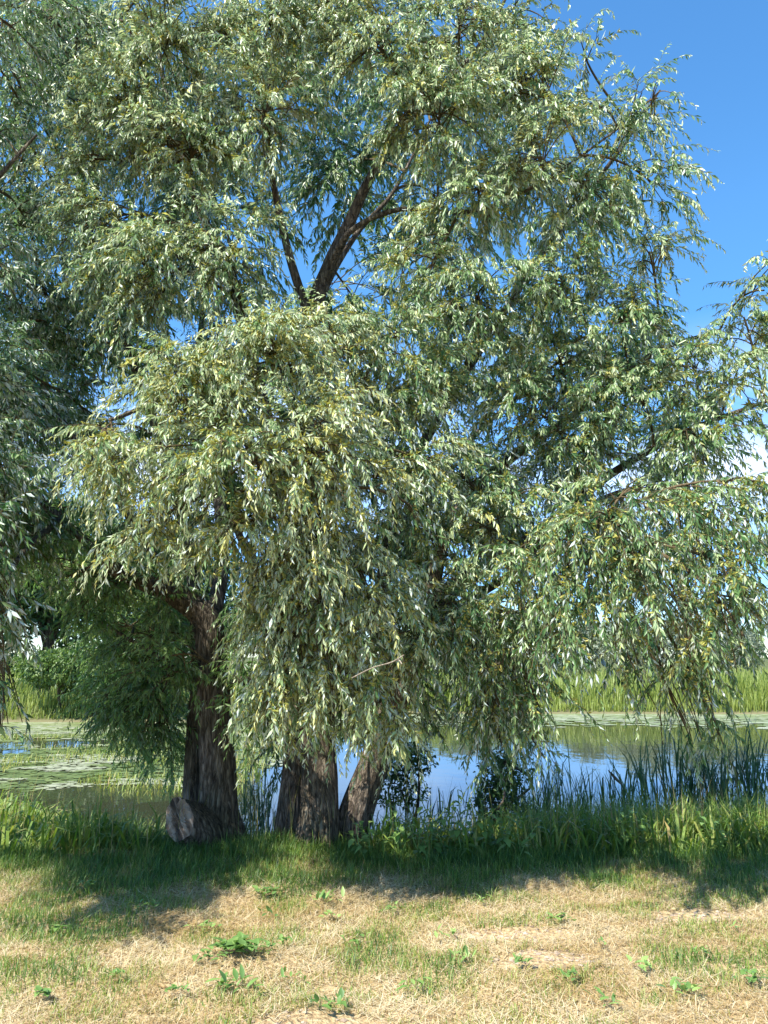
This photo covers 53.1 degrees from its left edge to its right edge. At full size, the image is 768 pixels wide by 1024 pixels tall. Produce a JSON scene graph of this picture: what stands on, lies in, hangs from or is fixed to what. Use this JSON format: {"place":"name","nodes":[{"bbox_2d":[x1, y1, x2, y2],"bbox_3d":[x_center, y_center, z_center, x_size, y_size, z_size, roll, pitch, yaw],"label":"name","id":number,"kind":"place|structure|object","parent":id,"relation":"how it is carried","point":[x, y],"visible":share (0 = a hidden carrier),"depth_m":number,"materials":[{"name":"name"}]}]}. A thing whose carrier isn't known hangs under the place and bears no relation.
{"place":"outdoors","nodes":[
{"label":"outdoors","id":0,"kind":"place"},
{"bbox_2d":[0,657,767,1023],"bbox_3d":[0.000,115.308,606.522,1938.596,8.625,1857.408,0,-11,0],"label":"ground","id":1,"kind":"structure","parent":0,"point":[316,1015],"depth_m":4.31,"materials":[{"name":"green plant"}]},
{"bbox_2d":[0,477,77,684],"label":"broadleaf tree","id":2,"kind":"object","parent":1,"relation":"on","point":[28,623],"visible":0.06,"depth_m":31.05,"materials":[{"name":"green plant"}]},
{"bbox_2d":[34,985,51,996],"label":"ground weed","id":3,"kind":"object","parent":1,"relation":"on","point":[46,992],"visible":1,"depth_m":3.64,"materials":[{"name":"green plant"}]},
{"bbox_2d":[9,639,97,710],"bbox_3d":[-11.321,5.694,26.668,3.050,2.570,2.895,-8,-13,36],"label":"shrub","id":4,"kind":"object","parent":1,"relation":"on","point":[51,660],"visible":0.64,"depth_m":26.14,"materials":[{"name":"green plant"}]},
{"bbox_2d":[50,924,77,931],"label":"ground weed","id":5,"kind":"object","parent":1,"relation":"on","point":[54,928],"visible":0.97,"depth_m":4.48,"materials":[{"name":"green plant"}]},
{"bbox_2d":[0,0,142,750],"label":"willow tree","id":6,"kind":"object","parent":1,"relation":"on","point":[17,403],"visible":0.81,"depth_m":7.16,"materials":[{"name":"green plant"}]},
{"bbox_2d":[0,486,144,698],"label":"broadleaf tree","id":7,"kind":"object","parent":1,"relation":"on","point":[49,643],"visible":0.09,"depth_m":32.40,"materials":[{"name":"green plant"}]},
{"bbox_2d":[76,880,95,886],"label":"ground weed","id":8,"kind":"object","parent":1,"relation":"on","point":[85,884],"visible":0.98,"depth_m":5.34,"materials":[{"name":"green plant"}]},
{"bbox_2d":[58,638,148,710],"bbox_3d":[-9.425,5.709,26.827,3.750,2.709,3.120,6,-12,-28],"label":"shrub","id":9,"kind":"object","parent":1,"relation":"on","point":[80,679],"visible":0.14,"depth_m":25.83,"materials":[{"name":"green plant"}]},
{"bbox_2d":[29,526,177,647],"bbox_3d":[-13.038,4.071,35.713,7.715,8.928,5.986,0,-11,0],"label":"broadleaf tree","id":10,"kind":"object","parent":1,"relation":"on","point":[81,620],"visible":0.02,"depth_m":34.35,"materials":[{"name":"green plant"}]},
{"bbox_2d":[107,968,124,975],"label":"ground weed","id":11,"kind":"object","parent":1,"relation":"on","point":[115,970],"visible":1,"depth_m":3.86,"materials":[{"name":"green plant"}]},
{"bbox_2d":[138,898,160,909],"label":"ground weed","id":12,"kind":"object","parent":1,"relation":"on","point":[151,903],"visible":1,"depth_m":4.93,"materials":[{"name":"green plant"}]},
{"bbox_2d":[0,36,311,841],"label":"willow tree","id":13,"kind":"object","parent":1,"relation":"on","point":[142,690],"visible":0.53,"depth_m":7.13,"materials":[{"name":"green plant"}]},
{"bbox_2d":[145,646,191,705],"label":"shrub","id":14,"kind":"object","parent":1,"relation":"on","point":[165,670],"visible":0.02,"depth_m":26.41,"materials":[{"name":"green plant"}]},
{"bbox_2d":[164,984,189,991],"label":"ground weed","id":15,"kind":"object","parent":1,"relation":"on","point":[174,986],"visible":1,"depth_m":3.69,"materials":[{"name":"green plant"}]},
{"bbox_2d":[124,543,247,668],"bbox_3d":[-9.086,5.029,37.508,7.306,7.724,5.177,0,-11,0],"label":"broadleaf tree","id":16,"kind":"object","parent":1,"relation":"on","point":[226,596],"visible":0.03,"depth_m":37.29,"materials":[{"name":"green plant"}]},
{"bbox_2d":[165,797,229,849],"bbox_3d":[-1.642,2.843,6.807,0.533,0.668,0.703,-8,-14,37],"label":"rock","id":17,"kind":"object","parent":1,"relation":"on","point":[201,822],"visible":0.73,"depth_m":6.59,"materials":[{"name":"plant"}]},
{"bbox_2d":[183,919,221,928],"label":"ground weed","id":18,"kind":"object","parent":1,"relation":"on","point":[207,922],"visible":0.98,"depth_m":4.60,"materials":[{"name":"green plant"}]},
{"bbox_2d":[192,945,226,961],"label":"ground weed","id":19,"kind":"object","parent":1,"relation":"on","point":[195,956],"visible":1,"depth_m":4.11,"materials":[{"name":"green plant"}]},
{"bbox_2d":[205,964,265,991],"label":"ground weed","id":20,"kind":"object","parent":1,"relation":"on","point":[223,978],"visible":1,"depth_m":3.77,"materials":[{"name":"green plant"}]},
{"bbox_2d":[207,931,267,953],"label":"ground weed","id":21,"kind":"object","parent":1,"relation":"on","point":[238,942],"visible":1,"depth_m":4.18,"materials":[{"name":"green plant"}]},
{"bbox_2d":[241,770,273,835],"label":"reed clump","id":22,"kind":"object","parent":1,"relation":"on","point":[268,815],"visible":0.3,"depth_m":8.55,"materials":[{"name":"green plant"}]},
{"bbox_2d":[238,763,279,835],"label":"reed clump","id":23,"kind":"object","parent":1,"relation":"on","point":[245,805],"visible":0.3,"depth_m":8.66,"materials":[{"name":"green plant"}]},
{"bbox_2d":[239,764,280,834],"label":"reed clump","id":24,"kind":"object","parent":1,"relation":"on","point":[251,802],"visible":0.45,"depth_m":8.50,"materials":[{"name":"green plant"}]},
{"bbox_2d":[247,938,275,953],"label":"ground weed","id":25,"kind":"object","parent":1,"relation":"on","point":[268,944],"visible":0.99,"depth_m":4.17,"materials":[{"name":"green plant"}]},
{"bbox_2d":[252,885,277,894],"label":"ground weed","id":26,"kind":"object","parent":1,"relation":"on","point":[266,888],"visible":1,"depth_m":5.28,"materials":[{"name":"green plant"}]},
{"bbox_2d":[254,905,277,917],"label":"ground weed","id":27,"kind":"object","parent":1,"relation":"on","point":[268,909],"visible":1,"depth_m":4.83,"materials":[{"name":"green plant"}]},
{"bbox_2d":[271,933,292,943],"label":"ground weed","id":28,"kind":"object","parent":1,"relation":"on","point":[281,938],"visible":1,"depth_m":4.33,"materials":[{"name":"green plant"}]},
{"bbox_2d":[279,967,309,983],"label":"ground weed","id":29,"kind":"object","parent":1,"relation":"on","point":[283,971],"visible":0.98,"depth_m":3.87,"materials":[{"name":"green plant"}]},
{"bbox_2d":[309,886,344,902],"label":"ground weed","id":30,"kind":"object","parent":1,"relation":"on","point":[319,895],"visible":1,"depth_m":5.11,"materials":[{"name":"green plant"}]},
{"bbox_2d":[309,987,346,1009],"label":"ground weed","id":31,"kind":"object","parent":1,"relation":"on","point":[340,994],"visible":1,"depth_m":3.58,"materials":[{"name":"green plant"}]},
{"bbox_2d":[319,910,340,916],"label":"ground weed","id":32,"kind":"object","parent":1,"relation":"on","point":[330,912],"visible":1,"depth_m":4.83,"materials":[{"name":"green plant"}]},
{"bbox_2d":[340,932,370,943],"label":"ground weed","id":33,"kind":"object","parent":1,"relation":"on","point":[355,940],"visible":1,"depth_m":4.44,"materials":[{"name":"green plant"}]},
{"bbox_2d":[348,821,371,863],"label":"leafy weed","id":34,"kind":"object","parent":1,"relation":"on","point":[358,846],"visible":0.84,"depth_m":6.34,"materials":[{"name":"green plant"}]},
{"bbox_2d":[0,0,767,847],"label":"willow tree","id":35,"kind":"object","parent":1,"relation":"on","point":[312,606],"visible":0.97,"depth_m":6.59,"materials":[{"name":"green plant"}]},
{"bbox_2d":[0,665,767,719],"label":"reed bed","id":36,"kind":"object","parent":1,"relation":"on","point":[755,697],"visible":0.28,"depth_m":30.40,"materials":[{"name":"green plant"}]},
{"bbox_2d":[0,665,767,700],"bbox_3d":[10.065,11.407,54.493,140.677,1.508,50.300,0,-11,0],"label":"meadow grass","id":37,"kind":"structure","parent":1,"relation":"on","point":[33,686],"depth_m":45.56,"materials":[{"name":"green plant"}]},
{"bbox_2d":[361,817,407,854],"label":"leafy weed","id":38,"kind":"object","parent":1,"relation":"on","point":[401,828],"visible":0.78,"depth_m":6.35,"materials":[{"name":"green plant"}]},
{"bbox_2d":[380,901,403,910],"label":"ground weed","id":39,"kind":"object","parent":1,"relation":"on","point":[392,907],"visible":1,"depth_m":5.00,"materials":[{"name":"green plant"}]},
{"bbox_2d":[384,800,404,850],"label":"leafy weed","id":40,"kind":"object","parent":1,"relation":"on","point":[397,837],"visible":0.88,"depth_m":6.45,"materials":[{"name":"green plant"}]},
{"bbox_2d":[372,785,423,839],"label":"reed clump","id":41,"kind":"object","parent":1,"relation":"on","point":[413,807],"visible":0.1,"depth_m":8.68,"materials":[{"name":"green plant"}]},
{"bbox_2d":[377,741,438,828],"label":"bank shrub","id":42,"kind":"object","parent":1,"relation":"on","point":[411,792],"visible":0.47,"depth_m":8.32,"materials":[{"name":"green plant"}]},
{"bbox_2d":[396,977,438,993],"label":"ground weed","id":43,"kind":"object","parent":1,"relation":"on","point":[413,982],"visible":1,"depth_m":3.80,"materials":[{"name":"green plant"}]},
{"bbox_2d":[407,821,435,856],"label":"leafy weed","id":44,"kind":"object","parent":1,"relation":"on","point":[420,847],"visible":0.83,"depth_m":6.25,"materials":[{"name":"green plant"}]},
{"bbox_2d":[406,823,440,861],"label":"leafy weed","id":45,"kind":"object","parent":1,"relation":"on","point":[427,840],"visible":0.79,"depth_m":6.27,"materials":[{"name":"green plant"}]},
{"bbox_2d":[417,790,465,856],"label":"leafy weed","id":46,"kind":"object","parent":1,"relation":"on","point":[443,822],"visible":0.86,"depth_m":6.42,"materials":[{"name":"green plant"}]},
{"bbox_2d":[423,766,462,832],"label":"reed clump","id":47,"kind":"object","parent":1,"relation":"on","point":[440,810],"visible":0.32,"depth_m":8.54,"materials":[{"name":"green plant"}]},
{"bbox_2d":[434,924,454,937],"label":"ground weed","id":48,"kind":"object","parent":1,"relation":"on","point":[436,933],"visible":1,"depth_m":4.48,"materials":[{"name":"green plant"}]},
{"bbox_2d":[444,944,476,961],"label":"ground weed","id":49,"kind":"object","parent":1,"relation":"on","point":[466,954],"visible":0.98,"depth_m":4.17,"materials":[{"name":"green plant"}]},
{"bbox_2d":[440,797,485,861],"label":"leafy weed","id":50,"kind":"object","parent":1,"relation":"on","point":[457,832],"visible":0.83,"depth_m":6.44,"materials":[{"name":"green plant"}]},
{"bbox_2d":[447,775,495,825],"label":"reed clump","id":51,"kind":"object","parent":1,"relation":"on","point":[466,801],"visible":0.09,"depth_m":8.52,"materials":[{"name":"green plant"}]},
{"bbox_2d":[475,798,519,855],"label":"leafy weed","id":52,"kind":"object","parent":1,"relation":"on","point":[489,824],"visible":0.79,"depth_m":6.43,"materials":[{"name":"green plant"}]},
{"bbox_2d":[465,746,535,831],"bbox_3d":[1.252,3.141,8.217,0.803,1.260,0.647,0,-11,0],"label":"bank shrub","id":53,"kind":"object","parent":1,"relation":"on","point":[492,786],"visible":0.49,"depth_m":8.19,"materials":[{"name":"green plant"}]},
{"bbox_2d":[242,907,758,1023],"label":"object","id":54,"kind":"object","parent":1,"relation":"on","point":[540,953],"visible":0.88,"depth_m":4.30,"materials":[{"name":"green plant"}]},
{"bbox_2d":[476,755,540,818],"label":"reed clump","id":55,"kind":"object","parent":1,"relation":"on","point":[521,791],"visible":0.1,"depth_m":8.57,"materials":[{"name":"green plant"}]},
{"bbox_2d":[492,811,546,860],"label":"leafy weed","id":56,"kind":"object","parent":1,"relation":"on","point":[506,840],"visible":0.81,"depth_m":6.26,"materials":[{"name":"green plant"}]},
{"bbox_2d":[512,953,532,963],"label":"ground weed","id":57,"kind":"object","parent":1,"relation":"on","point":[516,959],"visible":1,"depth_m":4.07,"materials":[{"name":"green plant"}]},
{"bbox_2d":[525,805,552,842],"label":"leafy weed","id":58,"kind":"object","parent":1,"relation":"on","point":[536,815],"visible":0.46,"depth_m":6.83,"materials":[{"name":"green plant"}]},
{"bbox_2d":[512,738,581,813],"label":"reed clump","id":59,"kind":"object","parent":1,"relation":"on","point":[547,790],"visible":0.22,"depth_m":8.53,"materials":[{"name":"green plant"}]},
{"bbox_2d":[545,912,576,920],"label":"ground weed","id":60,"kind":"object","parent":1,"relation":"on","point":[558,917],"visible":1,"depth_m":4.73,"materials":[{"name":"green plant"}]},
{"bbox_2d":[555,966,579,980],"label":"ground weed","id":61,"kind":"object","parent":1,"relation":"on","point":[569,972],"visible":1,"depth_m":3.86,"materials":[{"name":"green plant"}]},
{"bbox_2d":[539,618,611,680],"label":"pale willow","id":62,"kind":"object","parent":1,"relation":"on","point":[588,631],"visible":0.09,"depth_m":53.02,"materials":[{"name":"green plant"}]},
{"bbox_2d":[558,805,596,839],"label":"leafy weed","id":63,"kind":"object","parent":1,"relation":"on","point":[586,819],"visible":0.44,"depth_m":6.89,"materials":[{"name":"green plant"}]},
{"bbox_2d":[543,731,620,813],"bbox_3d":[2.217,3.178,8.715,1.120,1.510,1.125,0,-11,0],"label":"reed clump","id":64,"kind":"object","parent":1,"relation":"on","point":[561,785],"visible":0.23,"depth_m":8.58,"materials":[{"name":"green plant"}]},
{"bbox_2d":[559,755,640,813],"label":"reed clump","id":65,"kind":"object","parent":1,"relation":"on","point":[613,795],"visible":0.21,"depth_m":8.47,"materials":[{"name":"green plant"}]},
{"bbox_2d":[582,986,622,1006],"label":"ground weed","id":66,"kind":"object","parent":1,"relation":"on","point":[604,996],"visible":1,"depth_m":3.58,"materials":[{"name":"green plant"}]},
{"bbox_2d":[608,770,632,805],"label":"leaning reed","id":67,"kind":"object","parent":1,"relation":"on","point":[615,777],"visible":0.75,"depth_m":8.39,"materials":[{"name":"green plant"}]},
{"bbox_2d":[590,729,671,815],"bbox_3d":[2.856,3.194,8.795,1.086,1.477,0.974,-3,-11,13],"label":"reed clump","id":68,"kind":"object","parent":1,"relation":"on","point":[630,786],"visible":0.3,"depth_m":8.77,"materials":[{"name":"green plant"}]},
{"bbox_2d":[615,806,647,851],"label":"leafy weed","id":69,"kind":"object","parent":1,"relation":"on","point":[624,822],"visible":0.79,"depth_m":6.50,"materials":[{"name":"green plant"}]},
{"bbox_2d":[595,607,676,676],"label":"pale willow","id":70,"kind":"object","parent":1,"relation":"on","point":[630,653],"visible":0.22,"depth_m":50.82,"materials":[{"name":"green plant"}]},
{"bbox_2d":[626,954,657,970],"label":"ground weed","id":71,"kind":"object","parent":1,"relation":"on","point":[644,960],"visible":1,"depth_m":3.99,"materials":[{"name":"green plant"}]},
{"bbox_2d":[619,706,721,814],"bbox_3d":[3.096,3.003,8.555,1.212,1.674,0.978,9,-14,-39],"label":"reed clump","id":72,"kind":"object","parent":1,"relation":"on","point":[644,778],"visible":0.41,"depth_m":8.56,"materials":[{"name":"green plant"}]},
{"bbox_2d":[656,977,702,993],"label":"ground weed","id":73,"kind":"object","parent":1,"relation":"on","point":[687,986],"visible":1,"depth_m":3.69,"materials":[{"name":"green plant"}]},
{"bbox_2d":[693,945,708,953],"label":"ground weed","id":74,"kind":"object","parent":1,"relation":"on","point":[702,947],"visible":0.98,"depth_m":4.25,"materials":[{"name":"green plant"}]},
{"bbox_2d":[696,811,729,851],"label":"leafy weed","id":75,"kind":"object","parent":1,"relation":"on","point":[721,832],"visible":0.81,"depth_m":6.43,"materials":[{"name":"green plant"}]},
{"bbox_2d":[677,717,749,817],"bbox_3d":[3.728,3.006,8.618,0.964,1.658,1.088,-8,-14,36],"label":"reed clump","id":76,"kind":"object","parent":1,"relation":"on","point":[726,784],"visible":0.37,"depth_m":8.54,"materials":[{"name":"green plant"}]},
{"bbox_2d":[667,608,767,674],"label":"pale willow","id":77,"kind":"object","parent":1,"relation":"on","point":[753,644],"visible":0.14,"depth_m":48.49,"materials":[{"name":"green plant"}]},
{"bbox_2d":[719,705,767,807],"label":"reed clump","id":78,"kind":"object","parent":1,"relation":"on","point":[758,769],"visible":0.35,"depth_m":8.46,"materials":[{"name":"green plant"}]},
{"bbox_2d":[733,968,767,982],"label":"ground weed","id":79,"kind":"object","parent":1,"relation":"on","point":[752,972],"visible":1,"depth_m":3.84,"materials":[{"name":"green plant"}]},
{"bbox_2d":[0,762,767,859],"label":"tall grass","id":80,"kind":"structure","parent":0,"point":[21,816],"depth_m":6.77,"materials":[{"name":"green plant"}]},
{"bbox_2d":[0,718,767,840],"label":"pond water","id":81,"kind":"structure","parent":0,"point":[584,745],"depth_m":14.81,"materials":[{"name":"blue liquid"}]},
{"bbox_2d":[0,728,282,795],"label":"water grass","id":82,"kind":"structure","parent":81,"relation":"on","point":[98,781],"depth_m":15.35,"materials":[{"name":"green plant"}]},
{"bbox_2d":[0,714,767,791],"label":"floating weed","id":83,"kind":"object","parent":81,"relation":"on","point":[45,727],"visible":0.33,"depth_m":17.31,"materials":[{"name":"green plant"}]},
{"bbox_2d":[645,708,719,809],"bbox_3d":[3.483,3.040,8.797,1.034,1.756,1.174,-5,-12,24],"label":"reed clump","id":84,"kind":"object","parent":81,"relation":"on","point":[692,785],"visible":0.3,"depth_m":8.73,"materials":[{"name":"green plant"}]},
{"bbox_2d":[691,712,766,812],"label":"reed clump","id":85,"kind":"object","parent":81,"relation":"on","point":[752,773],"visible":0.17,"depth_m":8.64,"materials":[{"name":"green plant"}]},
{"bbox_2d":[733,699,767,793],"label":"reed clump","id":86,"kind":"object","parent":81,"relation":"on","point":[759,754],"visible":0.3,"depth_m":8.90,"materials":[{"name":"green plant"}]},
{"bbox_2d":[0,0,767,657],"label":"sky","id":87,"kind":"structure","parent":0,"point":[725,75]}
]}

